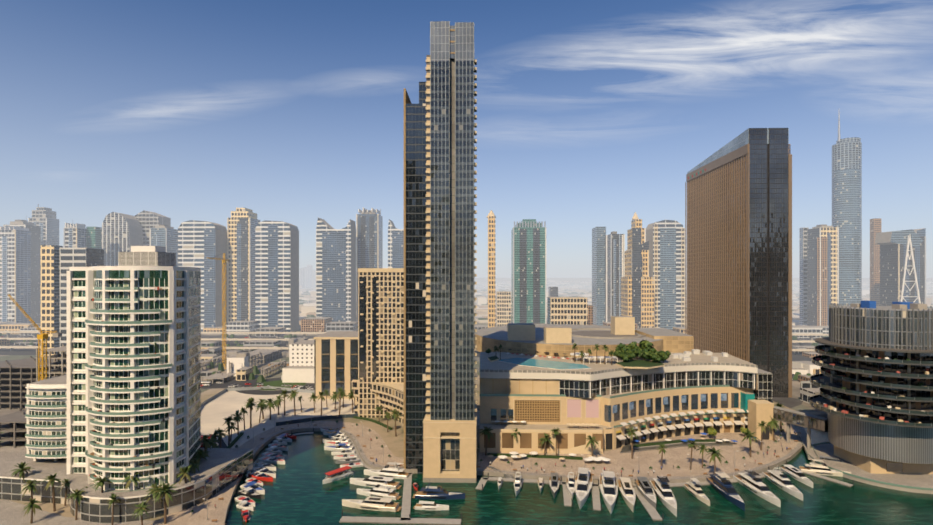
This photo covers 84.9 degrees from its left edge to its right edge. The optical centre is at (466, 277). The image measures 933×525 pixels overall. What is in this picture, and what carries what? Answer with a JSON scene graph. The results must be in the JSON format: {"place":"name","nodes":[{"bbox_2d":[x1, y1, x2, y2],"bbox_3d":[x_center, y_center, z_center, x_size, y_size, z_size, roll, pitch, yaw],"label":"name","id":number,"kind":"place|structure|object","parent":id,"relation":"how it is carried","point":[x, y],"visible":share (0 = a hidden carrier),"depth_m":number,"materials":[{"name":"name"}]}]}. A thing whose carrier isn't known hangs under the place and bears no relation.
{"place":"outdoors","nodes":[
{"label":"outdoors","id":0,"kind":"place"},
{"bbox_2d":[201,391,479,447],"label":"sand lot","id":1,"kind":"structure","parent":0,"point":[218,409],"depth_m":334.02,"materials":[{"name":"beige sand"}]},
{"bbox_2d":[222,415,235,444],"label":"palm","id":2,"kind":"object","parent":1,"relation":"on","point":[228,419],"visible":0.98,"depth_m":264.61,"materials":[{"name":"green"}]},
{"bbox_2d":[231,410,243,434],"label":"palm","id":3,"kind":"object","parent":1,"relation":"on","point":[236,418],"visible":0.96,"depth_m":284.00,"materials":[{"name":"green"}]},
{"bbox_2d":[244,398,256,427],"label":"palm","id":4,"kind":"object","parent":1,"relation":"on","point":[249,404],"visible":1,"depth_m":298.05,"materials":[{"name":"green"}]},
{"bbox_2d":[263,398,277,419],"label":"palm","id":5,"kind":"object","parent":1,"relation":"on","point":[270,403],"visible":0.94,"depth_m":313.55,"materials":[{"name":"green"}]},
{"bbox_2d":[272,395,283,414],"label":"palm","id":6,"kind":"object","parent":1,"relation":"on","point":[278,401],"visible":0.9,"depth_m":324.37,"materials":[{"name":"green"}]},
{"bbox_2d":[287,389,297,414],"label":"palm","id":7,"kind":"object","parent":1,"relation":"on","point":[294,393],"visible":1,"depth_m":322.42,"materials":[{"name":"green"}]},
{"bbox_2d":[335,387,345,414],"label":"palm","id":8,"kind":"object","parent":1,"relation":"on","point":[340,390],"visible":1,"depth_m":325.56,"materials":[{"name":"green"}]},
{"bbox_2d":[0,421,806,524],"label":"paving","id":9,"kind":"structure","parent":0,"point":[12,513],"depth_m":242.18,"materials":[{"name":"beige stone"}]},
{"bbox_2d":[20,479,38,498],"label":"palm","id":10,"kind":"object","parent":9,"relation":"on","point":[30,485],"visible":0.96,"depth_m":194.00,"materials":[{"name":"green plant"}]},
{"bbox_2d":[24,498,41,523],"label":"palm","id":11,"kind":"object","parent":9,"relation":"on","point":[31,506],"visible":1,"depth_m":182.02,"materials":[{"name":"green plant"}]},
{"bbox_2d":[67,488,84,519],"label":"palm","id":12,"kind":"object","parent":9,"relation":"on","point":[76,495],"visible":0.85,"depth_m":184.66,"materials":[{"name":"green plant"}]},
{"bbox_2d":[107,493,121,524],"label":"palm","id":13,"kind":"object","parent":9,"relation":"on","point":[113,497],"visible":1,"depth_m":180.47,"materials":[{"name":"green"}]},
{"bbox_2d":[132,501,150,524],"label":"palm","id":14,"kind":"object","parent":9,"relation":"on","point":[142,508],"visible":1,"depth_m":176.85,"materials":[{"name":"green plant"}]},
{"bbox_2d":[153,482,177,523],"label":"palm","id":15,"kind":"object","parent":9,"relation":"on","point":[166,489],"visible":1,"depth_m":181.72,"materials":[{"name":"green plant"}]},
{"bbox_2d":[176,465,192,483],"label":"palm","id":16,"kind":"object","parent":9,"relation":"on","point":[185,470],"visible":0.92,"depth_m":195.15,"materials":[{"name":"green plant"}]},
{"bbox_2d":[226,416,732,459],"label":"hedges","id":17,"kind":"object","parent":9,"relation":"on","point":[638,447],"visible":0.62,"depth_m":265.10,"materials":[{"name":"plant"}]},
{"bbox_2d":[479,426,494,454],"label":"palm","id":18,"kind":"object","parent":9,"relation":"on","point":[487,432],"visible":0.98,"depth_m":251.61,"materials":[{"name":"green plant"}]},
{"bbox_2d":[538,433,553,454],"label":"palm","id":19,"kind":"object","parent":9,"relation":"on","point":[545,439],"visible":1,"depth_m":250.92,"materials":[{"name":"green"}]},
{"bbox_2d":[550,427,561,455],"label":"palm","id":20,"kind":"object","parent":9,"relation":"on","point":[555,431],"visible":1,"depth_m":249.20,"materials":[{"name":"green"}]},
{"bbox_2d":[585,435,598,455],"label":"palm","id":21,"kind":"object","parent":9,"relation":"on","point":[592,440],"visible":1,"depth_m":244.55,"materials":[{"name":"green"}]},
{"bbox_2d":[625,426,638,458],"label":"palm","id":22,"kind":"object","parent":9,"relation":"on","point":[631,433],"visible":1,"depth_m":247.48,"materials":[{"name":"green"}]},
{"bbox_2d":[657,443,666,468],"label":"palm","id":23,"kind":"object","parent":9,"relation":"on","point":[662,447],"visible":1,"depth_m":233.37,"materials":[{"name":"green"}]},
{"bbox_2d":[686,441,699,469],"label":"palm","id":24,"kind":"object","parent":9,"relation":"on","point":[691,445],"visible":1,"depth_m":233.10,"materials":[{"name":"green"}]},
{"bbox_2d":[696,444,709,467],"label":"palm","id":25,"kind":"object","parent":9,"relation":"on","point":[702,447],"visible":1,"depth_m":234.60,"materials":[{"name":"green"}]},
{"bbox_2d":[741,428,759,456],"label":"palm","id":26,"kind":"object","parent":9,"relation":"on","point":[749,434],"visible":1,"depth_m":248.81,"materials":[{"name":"green"}]},
{"bbox_2d":[757,421,769,449],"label":"palm","id":27,"kind":"object","parent":9,"relation":"on","point":[762,425],"visible":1,"depth_m":258.44,"materials":[{"name":"green"}]},
{"bbox_2d":[765,415,783,440],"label":"palm","id":28,"kind":"object","parent":9,"relation":"on","point":[773,424],"visible":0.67,"depth_m":274.00,"materials":[{"name":"green"}]},
{"bbox_2d":[0,335,822,447],"bbox_3d":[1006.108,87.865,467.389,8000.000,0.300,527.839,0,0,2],"label":"roads","id":29,"kind":"structure","parent":0,"point":[276,382],"depth_m":434.08,"materials":[{"name":"grey asphalt"}]},
{"bbox_2d":[0,278,932,524],"bbox_3d":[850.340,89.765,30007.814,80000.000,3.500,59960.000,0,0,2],"label":"ground","id":30,"kind":"structure","parent":0,"point":[394,444],"depth_m":274.80,"materials":[{"name":"beige concrete"}]},
{"bbox_2d":[11,462,34,482],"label":"palm","id":31,"kind":"object","parent":30,"relation":"on","point":[22,467],"visible":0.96,"depth_m":201.61,"materials":[{"name":"green plant"}]},
{"bbox_2d":[41,473,62,511],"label":"palm","id":32,"kind":"object","parent":30,"relation":"on","point":[52,479],"visible":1,"depth_m":191.21,"materials":[{"name":"green plant"}]},
{"bbox_2d":[58,476,71,505],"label":"palm","id":33,"kind":"object","parent":30,"relation":"on","point":[65,482],"visible":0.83,"depth_m":196.33,"materials":[{"name":"green"}]},
{"bbox_2d":[91,476,112,492],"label":"palm","id":34,"kind":"object","parent":30,"relation":"on","point":[101,482],"visible":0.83,"depth_m":186.44,"materials":[{"name":"green"}]},
{"bbox_2d":[8,253,230,380],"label":"construction cranes","id":35,"kind":"object","parent":30,"relation":"on","point":[44,336],"visible":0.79,"depth_m":269.26,"materials":[{"name":"yellow metal"}]},
{"bbox_2d":[0,246,252,522],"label":"white tower","id":36,"kind":"structure","parent":30,"relation":"on","point":[133,361],"depth_m":194.15,"materials":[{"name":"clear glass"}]},
{"bbox_2d":[25,375,66,460],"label":"white annex","id":37,"kind":"object","parent":36,"relation":"on","point":[46,417],"visible":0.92,"depth_m":215.09,"materials":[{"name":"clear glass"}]},
{"bbox_2d":[123,472,139,489],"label":"palm","id":38,"kind":"object","parent":30,"relation":"on","point":[133,480],"visible":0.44,"depth_m":188.11,"materials":[{"name":"green"}]},
{"bbox_2d":[144,483,162,501],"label":"palm","id":39,"kind":"object","parent":30,"relation":"on","point":[154,486],"visible":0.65,"depth_m":186.39,"materials":[{"name":"green"}]},
{"bbox_2d":[189,458,200,473],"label":"palm","id":40,"kind":"object","parent":30,"relation":"on","point":[194,465],"visible":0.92,"depth_m":206.54,"materials":[{"name":"green"}]},
{"bbox_2d":[193,449,208,463],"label":"palm","id":41,"kind":"object","parent":30,"relation":"on","point":[199,454],"visible":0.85,"depth_m":217.59,"materials":[{"name":"green"}]},
{"bbox_2d":[201,435,212,451],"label":"palm","id":42,"kind":"object","parent":30,"relation":"on","point":[205,441],"visible":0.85,"depth_m":230.81,"materials":[{"name":"green"}]},
{"bbox_2d":[282,268,403,423],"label":"hotel blocks","id":43,"kind":"structure","parent":30,"relation":"on","point":[365,361],"depth_m":319.72,"materials":[{"name":"concrete"}]},
{"bbox_2d":[389,409,401,436],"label":"palm","id":44,"kind":"object","parent":30,"relation":"on","point":[395,413],"visible":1,"depth_m":281.20,"materials":[{"name":"green"}]},
{"bbox_2d":[0,322,828,441],"bbox_3d":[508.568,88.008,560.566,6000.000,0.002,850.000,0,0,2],"label":"ground sheet","id":45,"kind":"object","parent":30,"relation":"on","point":[794,402],"depth_m":447.16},
{"bbox_2d":[0,344,357,447],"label":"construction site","id":46,"kind":"object","parent":45,"relation":"on","point":[17,377],"visible":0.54,"depth_m":342.06,"materials":[{"name":"concrete"}]},
{"bbox_2d":[0,331,828,354],"bbox_3d":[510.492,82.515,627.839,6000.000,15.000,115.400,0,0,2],"label":"highway viaducts","id":47,"kind":"object","parent":30,"relation":"on","point":[229,340],"visible":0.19,"depth_m":652.22,"materials":[{"name":"concrete"}]},
{"bbox_2d":[0,317,828,416],"bbox_3d":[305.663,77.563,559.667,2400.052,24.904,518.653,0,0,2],"label":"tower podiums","id":48,"kind":"object","parent":30,"relation":"on","point":[242,369],"visible":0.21,"depth_m":630.37,"materials":[{"name":"concrete"}]},
{"bbox_2d":[404,21,476,477],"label":"central tower","id":49,"kind":"structure","parent":30,"relation":"on","point":[440,322],"depth_m":224.11,"materials":[{"name":"black glass"}]},
{"bbox_2d":[0,113,925,356],"bbox_3d":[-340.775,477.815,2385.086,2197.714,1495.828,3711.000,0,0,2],"label":"city skyline","id":50,"kind":"structure","parent":30,"relation":"on","point":[641,279],"depth_m":819.25,"materials":[{"name":"concrete"}]},
{"bbox_2d":[223,426,805,523],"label":"quay railing","id":51,"kind":"object","parent":30,"relation":"on","point":[532,472],"visible":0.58,"depth_m":231.89,"materials":[{"name":"silver metal"}]},
{"bbox_2d":[299,281,932,324],"bbox_3d":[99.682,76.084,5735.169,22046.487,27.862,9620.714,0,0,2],"label":"distant buildings","id":52,"kind":"structure","parent":30,"relation":"on","point":[307,309],"depth_m":2274.33,"materials":[{"name":"grey concrete"}]},
{"bbox_2d":[475,316,772,453],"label":"mall","id":53,"kind":"structure","parent":30,"relation":"on","point":[538,380],"depth_m":280.93,"materials":[{"name":"beige stone"}]},
{"bbox_2d":[572,328,645,338],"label":"roof","id":54,"kind":"structure","parent":53,"relation":"attached to","point":[596,334],"depth_m":362.23,"materials":[{"name":"beige concrete"}]},
{"bbox_2d":[619,352,632,361],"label":"roof tree","id":55,"kind":"object","parent":53,"relation":"on","point":[624,357],"visible":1,"depth_m":287.67,"materials":[{"name":"green plant"}]},
{"bbox_2d":[623,348,638,360],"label":"roof tree","id":56,"kind":"object","parent":53,"relation":"on","point":[634,352],"visible":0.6,"depth_m":293.86,"materials":[{"name":"green plant"}]},
{"bbox_2d":[632,340,653,349],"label":"roof tree","id":57,"kind":"object","parent":53,"relation":"on","point":[643,344],"visible":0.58,"depth_m":303.76,"materials":[{"name":"green plant"}]},
{"bbox_2d":[637,348,649,359],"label":"roof tree","id":58,"kind":"object","parent":53,"relation":"on","point":[643,353],"visible":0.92,"depth_m":295.96,"materials":[{"name":"green plant"}]},
{"bbox_2d":[657,350,670,362],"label":"roof tree","id":59,"kind":"object","parent":53,"relation":"on","point":[665,355],"visible":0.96,"depth_m":289.80,"materials":[{"name":"green plant"}]},
{"bbox_2d":[705,446,724,473],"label":"palm","id":60,"kind":"object","parent":30,"relation":"on","point":[714,453],"visible":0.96,"depth_m":222.87,"materials":[{"name":"green plant"}]},
{"bbox_2d":[685,128,791,396],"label":"bronze tower","id":61,"kind":"structure","parent":30,"relation":"on","point":[739,246],"depth_m":378.55,"materials":[{"name":"glass"}]},
{"bbox_2d":[748,400,827,459],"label":"foot bridge","id":62,"kind":"structure","parent":30,"relation":"on","point":[760,411],"depth_m":272.14,"materials":[{"name":"beige concrete"}]},
{"bbox_2d":[0,0,932,277],"label":"sky","id":63,"kind":"structure","parent":0,"point":[591,114],"materials":[{"name":"blue"}]},
{"bbox_2d":[225,417,932,524],"bbox_3d":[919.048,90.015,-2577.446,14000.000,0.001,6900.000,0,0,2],"label":"water","id":64,"kind":"structure","parent":0,"point":[298,491],"depth_m":201.95,"materials":[{"name":"teal liquid"}]},
{"bbox_2d":[236,500,252,510],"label":"speedboat","id":65,"kind":"object","parent":64,"relation":"on","point":[243,505],"visible":0.96,"depth_m":198.06,"materials":[{"name":"grey"}]},
{"bbox_2d":[235,495,254,506],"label":"speedboat","id":66,"kind":"object","parent":64,"relation":"on","point":[250,501],"visible":0.73,"depth_m":202.98,"materials":[{"name":"white"}]},
{"bbox_2d":[241,509,249,521],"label":"speedboat","id":67,"kind":"object","parent":64,"relation":"on","point":[245,513],"visible":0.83,"depth_m":191.24,"materials":[{"name":"red"}]},
{"bbox_2d":[237,487,260,498],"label":"speedboat","id":68,"kind":"object","parent":64,"relation":"on","point":[247,492],"visible":0.88,"depth_m":209.09,"materials":[{"name":"white plastic"}]},
{"bbox_2d":[240,481,264,494],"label":"speedboat","id":69,"kind":"object","parent":64,"relation":"on","point":[258,489],"visible":0.85,"depth_m":214.78,"materials":[{"name":"white plastic"}]},
{"bbox_2d":[245,478,262,485],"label":"speedboat","id":70,"kind":"object","parent":64,"relation":"on","point":[258,483],"visible":0.79,"depth_m":221.85,"materials":[{"name":"white"}]},
{"bbox_2d":[248,472,272,481],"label":"speedboat","id":71,"kind":"object","parent":64,"relation":"on","point":[261,476],"visible":0.92,"depth_m":226.82,"materials":[{"name":"red plastic"}]},
{"bbox_2d":[251,466,275,477],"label":"speedboat","id":72,"kind":"object","parent":64,"relation":"on","point":[258,469],"visible":0.83,"depth_m":232.61,"materials":[{"name":"white plastic"}]},
{"bbox_2d":[255,462,275,470],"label":"speedboat","id":73,"kind":"object","parent":64,"relation":"on","point":[267,466],"visible":0.9,"depth_m":239.97,"materials":[{"name":"white"}]},
{"bbox_2d":[258,456,284,464],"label":"speedboat","id":74,"kind":"object","parent":64,"relation":"on","point":[270,460],"visible":0.94,"depth_m":246.74,"materials":[{"name":"white plastic"}]},
{"bbox_2d":[262,452,283,459],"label":"speedboat","id":75,"kind":"object","parent":64,"relation":"on","point":[272,454],"visible":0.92,"depth_m":253.61,"materials":[{"name":"white"}]},
{"bbox_2d":[265,446,281,454],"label":"speedboat","id":76,"kind":"object","parent":64,"relation":"on","point":[273,449],"visible":0.9,"depth_m":261.27,"materials":[{"name":"blue"}]},
{"bbox_2d":[268,443,287,450],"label":"speedboat","id":77,"kind":"object","parent":64,"relation":"on","point":[282,447],"visible":0.83,"depth_m":266.62,"materials":[{"name":"white"}]},
{"bbox_2d":[275,434,291,441],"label":"speedboat","id":78,"kind":"object","parent":64,"relation":"on","point":[284,437],"visible":0.9,"depth_m":280.68,"materials":[{"name":"blue"}]},
{"bbox_2d":[323,431,344,435],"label":"speedboat","id":79,"kind":"object","parent":64,"relation":"on","point":[332,433],"visible":0.75,"depth_m":289.89,"materials":[{"name":"blue"}]},
{"bbox_2d":[323,438,349,442],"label":"speedboat","id":80,"kind":"object","parent":64,"relation":"on","point":[336,440],"visible":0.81,"depth_m":276.89,"materials":[{"name":"white"}]},
{"bbox_2d":[323,466,352,483],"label":"water taxi","id":81,"kind":"object","parent":64,"relation":"in","point":[338,474],"visible":0.96,"depth_m":226.80,"materials":[{"name":"red fabric"}]},
{"bbox_2d":[324,441,351,445],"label":"speedboat","id":82,"kind":"object","parent":64,"relation":"on","point":[334,443],"visible":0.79,"depth_m":271.60,"materials":[{"name":"white"}]},
{"bbox_2d":[324,443,353,450],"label":"speedboat","id":83,"kind":"object","parent":64,"relation":"on","point":[340,446],"visible":0.81,"depth_m":264.93,"materials":[{"name":"white plastic"}]},
{"bbox_2d":[331,448,354,454],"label":"speedboat","id":84,"kind":"object","parent":64,"relation":"on","point":[344,452],"visible":0.94,"depth_m":258.18,"materials":[{"name":"grey"}]},
{"bbox_2d":[334,454,356,459],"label":"speedboat","id":85,"kind":"object","parent":64,"relation":"on","point":[339,457],"visible":0.77,"depth_m":252.35,"materials":[{"name":"white"}]},
{"bbox_2d":[336,456,359,463],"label":"speedboat","id":86,"kind":"object","parent":64,"relation":"on","point":[348,460],"visible":0.92,"depth_m":246.87,"materials":[{"name":"grey"}]},
{"bbox_2d":[340,462,362,467],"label":"speedboat","id":87,"kind":"object","parent":64,"relation":"on","point":[355,465],"visible":0.85,"depth_m":241.53,"materials":[{"name":"white"}]},
{"bbox_2d":[342,497,400,511],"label":"yacht","id":88,"kind":"object","parent":64,"relation":"on","point":[377,503],"visible":0.98,"depth_m":197.72,"materials":[{"name":"beige plastic"}]},
{"bbox_2d":[350,476,401,489],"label":"yacht","id":89,"kind":"object","parent":64,"relation":"on","point":[372,481],"visible":0.85,"depth_m":218.96,"materials":[{"name":"white plastic"}]},
{"bbox_2d":[357,482,400,499],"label":"yacht","id":90,"kind":"object","parent":64,"relation":"on","point":[379,491],"visible":0.94,"depth_m":208.48,"materials":[{"name":"white plastic"}]},
{"bbox_2d":[364,461,408,478],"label":"yacht","id":91,"kind":"object","parent":64,"relation":"on","point":[394,472],"visible":0.98,"depth_m":229.29,"materials":[{"name":"white plastic"}]},
{"bbox_2d":[413,501,448,510],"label":"yacht","id":92,"kind":"object","parent":64,"relation":"on","point":[425,505],"visible":0.9,"depth_m":197.15,"materials":[{"name":"white plastic"}]},
{"bbox_2d":[412,482,464,499],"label":"yacht","id":93,"kind":"object","parent":64,"relation":"on","point":[438,492],"visible":0.98,"depth_m":206.84,"materials":[{"name":"blue"}]},
{"bbox_2d":[513,472,522,495],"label":"yacht","id":94,"kind":"object","parent":64,"relation":"on","point":[518,481],"visible":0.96,"depth_m":217.04,"materials":[{"name":"white plastic"}]},
{"bbox_2d":[538,478,543,492],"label":"boat","id":95,"kind":"object","parent":64,"relation":"on","point":[540,483],"visible":0.98,"depth_m":217.25,"materials":[{"name":"beige"}]},
{"bbox_2d":[242,428,853,524],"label":"pontoons","id":96,"kind":"object","parent":64,"relation":"on","point":[405,518],"visible":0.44,"depth_m":205.46,"materials":[{"name":"concrete"}]},
{"bbox_2d":[549,472,559,498],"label":"yacht","id":97,"kind":"object","parent":64,"relation":"on","point":[554,481],"visible":0.88,"depth_m":216.01,"materials":[{"name":"grey plastic"}]},
{"bbox_2d":[566,472,574,498],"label":"yacht","id":98,"kind":"object","parent":64,"relation":"on","point":[570,480],"visible":0.73,"depth_m":214.82,"materials":[{"name":"white plastic"}]},
{"bbox_2d":[574,467,592,508],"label":"yacht","id":99,"kind":"object","parent":64,"relation":"on","point":[583,482],"visible":0.98,"depth_m":211.94,"materials":[{"name":"white plastic"}]},
{"bbox_2d":[599,469,618,513],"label":"yacht","id":100,"kind":"object","parent":64,"relation":"on","point":[608,484],"visible":1,"depth_m":208.01,"materials":[{"name":"white plastic"}]},
{"bbox_2d":[617,477,636,512],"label":"yacht","id":101,"kind":"object","parent":64,"relation":"on","point":[627,490],"visible":1,"depth_m":207.23,"materials":[{"name":"beige plastic"}]},
{"bbox_2d":[634,476,656,508],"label":"yacht","id":102,"kind":"object","parent":64,"relation":"on","point":[646,490],"visible":0.96,"depth_m":208.76,"materials":[{"name":"grey plastic"}]},
{"bbox_2d":[650,476,676,516],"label":"yacht","id":103,"kind":"object","parent":64,"relation":"on","point":[663,491],"visible":0.96,"depth_m":205.03,"materials":[{"name":"white plastic"}]},
{"bbox_2d":[683,476,709,505],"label":"yacht","id":104,"kind":"object","parent":64,"relation":"on","point":[694,489],"visible":0.94,"depth_m":209.18,"materials":[{"name":"beige plastic"}]},
{"bbox_2d":[706,472,744,510],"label":"yacht","id":105,"kind":"object","parent":64,"relation":"on","point":[720,484],"visible":0.98,"depth_m":210.01,"materials":[{"name":"blue"}]},
{"bbox_2d":[733,470,780,507],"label":"yacht","id":106,"kind":"object","parent":64,"relation":"on","point":[750,481],"visible":1,"depth_m":212.61,"materials":[{"name":"white plastic"}]},
{"bbox_2d":[762,468,802,500],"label":"yacht","id":107,"kind":"object","parent":64,"relation":"on","point":[778,478],"visible":0.92,"depth_m":217.22,"materials":[{"name":"white plastic"}]},
{"bbox_2d":[780,465,812,487],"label":"yacht","id":108,"kind":"object","parent":64,"relation":"on","point":[795,473],"visible":0.92,"depth_m":226.76,"materials":[{"name":"white plastic"}]},
{"bbox_2d":[799,459,850,476],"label":"yacht","id":109,"kind":"object","parent":64,"relation":"on","point":[819,469],"visible":0.88,"depth_m":232.82,"materials":[{"name":"beige plastic"}]},
{"bbox_2d":[820,456,848,462],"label":"yacht","id":110,"kind":"object","parent":64,"relation":"on","point":[831,459],"visible":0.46,"depth_m":245.70,"materials":[{"name":"grey"}]},
{"bbox_2d":[807,301,932,493],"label":"building","id":111,"kind":"structure","parent":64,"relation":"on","point":[873,381],"depth_m":226.60,"materials":[{"name":"concrete"}]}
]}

